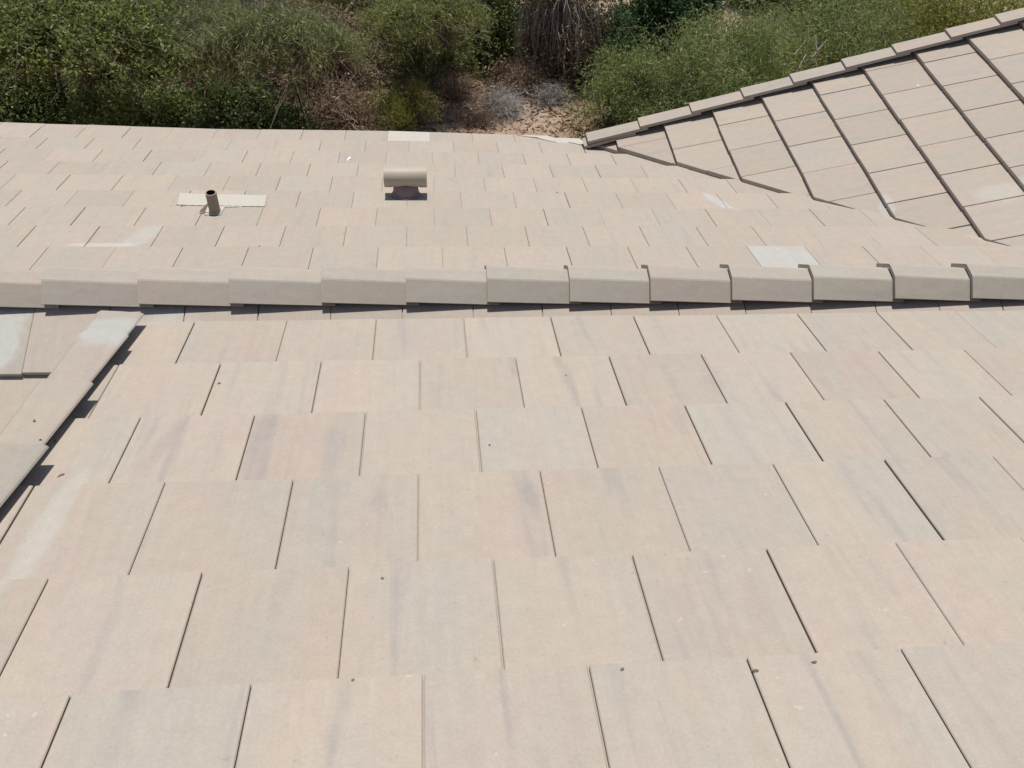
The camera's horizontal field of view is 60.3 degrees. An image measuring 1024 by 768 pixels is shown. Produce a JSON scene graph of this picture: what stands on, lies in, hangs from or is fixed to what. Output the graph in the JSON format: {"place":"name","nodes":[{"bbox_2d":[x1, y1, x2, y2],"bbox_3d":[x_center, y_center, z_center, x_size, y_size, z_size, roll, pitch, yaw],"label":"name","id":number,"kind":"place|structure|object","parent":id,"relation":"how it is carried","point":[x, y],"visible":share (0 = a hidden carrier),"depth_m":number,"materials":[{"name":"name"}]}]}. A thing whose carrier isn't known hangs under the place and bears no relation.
{"place":"outdoors","nodes":[
{"label":"outdoors","id":0,"kind":"place"},
{"bbox_2d":[1,0,1019,139],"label":"ground","id":1,"kind":"structure","parent":0,"point":[513,124],"depth_m":12.53,"materials":[{"name":"soil"}]},
{"bbox_2d":[0,0,88,123],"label":"bush","id":2,"kind":"object","parent":1,"relation":"on","point":[7,112],"visible":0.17,"depth_m":11.05,"materials":[{"name":"green plant"}]},
{"bbox_2d":[0,62,119,124],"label":"bush","id":3,"kind":"object","parent":1,"relation":"on","point":[55,112],"visible":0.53,"depth_m":11.08,"materials":[{"name":"green plant"}]},
{"bbox_2d":[2,0,202,85],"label":"bush","id":4,"kind":"object","parent":1,"relation":"on","point":[109,69],"visible":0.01,"depth_m":12.29,"materials":[{"name":"green plant"}]},
{"bbox_2d":[0,0,222,111],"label":"bush","id":5,"kind":"object","parent":1,"relation":"on","point":[69,37],"visible":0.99,"depth_m":9.67,"materials":[{"name":"green plant"}]},
{"bbox_2d":[64,64,202,127],"bbox_3d":[-4.663,-3.648,11.163,1.443,1.233,1.952,35,54,25],"label":"bush","id":6,"kind":"object","parent":1,"relation":"on","point":[120,111],"visible":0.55,"depth_m":10.93,"materials":[{"name":"green plant"}]},
{"bbox_2d":[140,60,334,130],"bbox_3d":[-3.466,-3.762,11.389,2.718,1.137,1.859,-1,47,-5],"label":"bush","id":7,"kind":"object","parent":1,"relation":"on","point":[225,111],"visible":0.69,"depth_m":11.25,"materials":[{"name":"green plant"}]},
{"bbox_2d":[104,0,382,107],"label":"wispy tree","id":8,"kind":"object","parent":1,"relation":"on","point":[207,2],"visible":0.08,"depth_m":11.85,"materials":[{"name":"green plant"}]},
{"bbox_2d":[157,0,394,127],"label":"tree","id":9,"kind":"object","parent":1,"relation":"on","point":[269,33],"visible":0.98,"depth_m":9.90,"materials":[{"name":"green plant"}]},
{"bbox_2d":[270,0,394,106],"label":"bush","id":10,"kind":"object","parent":1,"relation":"on","point":[344,18],"visible":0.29,"depth_m":12.24,"materials":[{"name":"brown plant"}]},
{"bbox_2d":[277,69,408,130],"bbox_3d":[-2.250,-3.686,11.528,1.787,0.945,1.815,-1,47,-5],"label":"dead shrub","id":11,"kind":"object","parent":1,"relation":"on","point":[346,115],"visible":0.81,"depth_m":11.60,"materials":[{"name":"brown plant"}]},
{"bbox_2d":[11,0,685,137],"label":"leaf litter","id":12,"kind":"object","parent":1,"relation":"on","point":[462,130],"visible":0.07,"depth_m":12.43,"materials":[{"name":"brown plant"}]},
{"bbox_2d":[282,8,434,110],"bbox_3d":[-2.096,-4.302,11.963,2.629,0.866,0.334,31,52,22],"label":"fallen branch","id":13,"kind":"object","parent":12,"relation":"on","point":[372,60],"visible":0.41,"depth_m":11.77,"materials":[{"name":"brown wood"}]},
{"bbox_2d":[421,61,491,108],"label":"dead shrub","id":14,"kind":"object","parent":12,"relation":"on","point":[455,87],"visible":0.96,"depth_m":12.53,"materials":[{"name":"plant"}]},
{"bbox_2d":[252,0,503,67],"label":"wispy tree","id":15,"kind":"object","parent":1,"relation":"on","point":[336,4],"visible":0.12,"depth_m":12.92,"materials":[{"name":"green plant"}]},
{"bbox_2d":[353,67,447,131],"bbox_3d":[-1.477,-3.697,11.619,1.260,0.850,1.085,-1,47,-5],"label":"weed","id":16,"kind":"object","parent":1,"relation":"on","point":[401,113],"visible":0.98,"depth_m":11.58,"materials":[{"name":"green plant"}]},
{"bbox_2d":[341,0,497,70],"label":"bush","id":17,"kind":"object","parent":1,"relation":"on","point":[415,16],"visible":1,"depth_m":11.20,"materials":[{"name":"green plant"}]},
{"bbox_2d":[352,0,506,92],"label":"bush","id":18,"kind":"object","parent":1,"relation":"on","point":[458,54],"visible":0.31,"depth_m":12.63,"materials":[{"name":"green plant"}]},
{"bbox_2d":[451,100,507,129],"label":"dead shrub","id":19,"kind":"object","parent":1,"relation":"on","point":[477,120],"visible":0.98,"depth_m":12.08,"materials":[{"name":"plant"}]},
{"bbox_2d":[450,0,533,81],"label":"bush","id":20,"kind":"object","parent":1,"relation":"on","point":[507,24],"visible":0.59,"depth_m":12.90,"materials":[{"name":"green plant"}]},
{"bbox_2d":[457,81,540,125],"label":"dead shrub","id":21,"kind":"object","parent":1,"relation":"on","point":[499,103],"visible":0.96,"depth_m":12.26,"materials":[{"name":"grey plant"}]},
{"bbox_2d":[0,8,1023,767],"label":"house","id":22,"kind":"structure","parent":1,"relation":"on","point":[770,426],"depth_m":2.39,"materials":[{"name":"tile"}]},
{"bbox_2d":[176,189,267,214],"bbox_3d":[-1.596,-1.019,4.760,0.500,0.227,0.361,-1,47,-5],"label":"vent pipe","id":23,"kind":"object","parent":22,"relation":"on","point":[212,202],"visible":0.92,"depth_m":4.85,"materials":[{"name":"beige metal"}]},
{"bbox_2d":[383,166,426,200],"bbox_3d":[-0.604,-1.135,5.009,0.241,0.223,0.178,-1,47,-5],"label":"roof vent","id":24,"kind":"object","parent":22,"relation":"on","point":[405,182],"visible":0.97,"depth_m":4.93,"materials":[{"name":"metal"}]},
{"bbox_2d":[475,38,566,105],"bbox_3d":[0.150,-4.490,12.648,1.472,0.645,1.204,11,47,6],"label":"dead shrub","id":25,"kind":"object","parent":1,"relation":"on","point":[524,75],"visible":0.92,"depth_m":12.66,"materials":[{"name":"grey plant"}]},
{"bbox_2d":[505,0,554,45],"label":"bush","id":26,"kind":"object","parent":1,"relation":"on","point":[519,6],"visible":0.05,"depth_m":14.01,"materials":[{"name":"green plant"}]},
{"bbox_2d":[515,74,576,110],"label":"dead shrub","id":27,"kind":"object","parent":1,"relation":"on","point":[549,93],"visible":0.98,"depth_m":12.54,"materials":[{"name":"grey plant"}]},
{"bbox_2d":[502,0,619,94],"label":"hanging dead shrub","id":28,"kind":"object","parent":1,"relation":"on","point":[561,29],"visible":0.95,"depth_m":12.51,"materials":[{"name":"brown plant"}]},
{"bbox_2d":[575,0,647,81],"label":"bush","id":29,"kind":"object","parent":1,"relation":"on","point":[618,27],"visible":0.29,"depth_m":12.72,"materials":[{"name":"green plant"}]},
{"bbox_2d":[587,29,690,128],"bbox_3d":[1.821,-4.100,11.970,1.633,1.339,2.004,-1,47,-5],"label":"mounded bush","id":30,"kind":"object","parent":1,"relation":"on","point":[635,100],"visible":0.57,"depth_m":11.84,"materials":[{"name":"green plant"}]},
{"bbox_2d":[577,0,734,73],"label":"bush","id":31,"kind":"object","parent":1,"relation":"on","point":[655,10],"visible":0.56,"depth_m":13.29,"materials":[{"name":"green plant"}]},
{"bbox_2d":[528,0,836,137],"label":"mounded bush","id":32,"kind":"object","parent":1,"relation":"on","point":[712,83],"visible":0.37,"depth_m":11.66,"materials":[{"name":"green plant"}]},
{"bbox_2d":[755,28,837,82],"bbox_3d":[3.859,-4.117,12.035,1.200,1.476,1.229,-13,49,-16],"label":"bush","id":33,"kind":"object","parent":1,"relation":"on","point":[800,62],"visible":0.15,"depth_m":11.82,"materials":[{"name":"green plant"}]},
{"bbox_2d":[725,0,886,24],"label":"bush","id":34,"kind":"object","parent":1,"relation":"on","point":[758,1],"visible":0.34,"depth_m":15.12,"materials":[{"name":"green plant"}]},
{"bbox_2d":[726,0,953,84],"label":"mounded bush","id":35,"kind":"object","parent":1,"relation":"on","point":[843,43],"visible":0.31,"depth_m":12.70,"materials":[{"name":"green plant"}]},
{"bbox_2d":[829,0,1023,51],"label":"mounded bush","id":36,"kind":"object","parent":1,"relation":"on","point":[957,17],"visible":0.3,"depth_m":13.37,"materials":[{"name":"green plant"}]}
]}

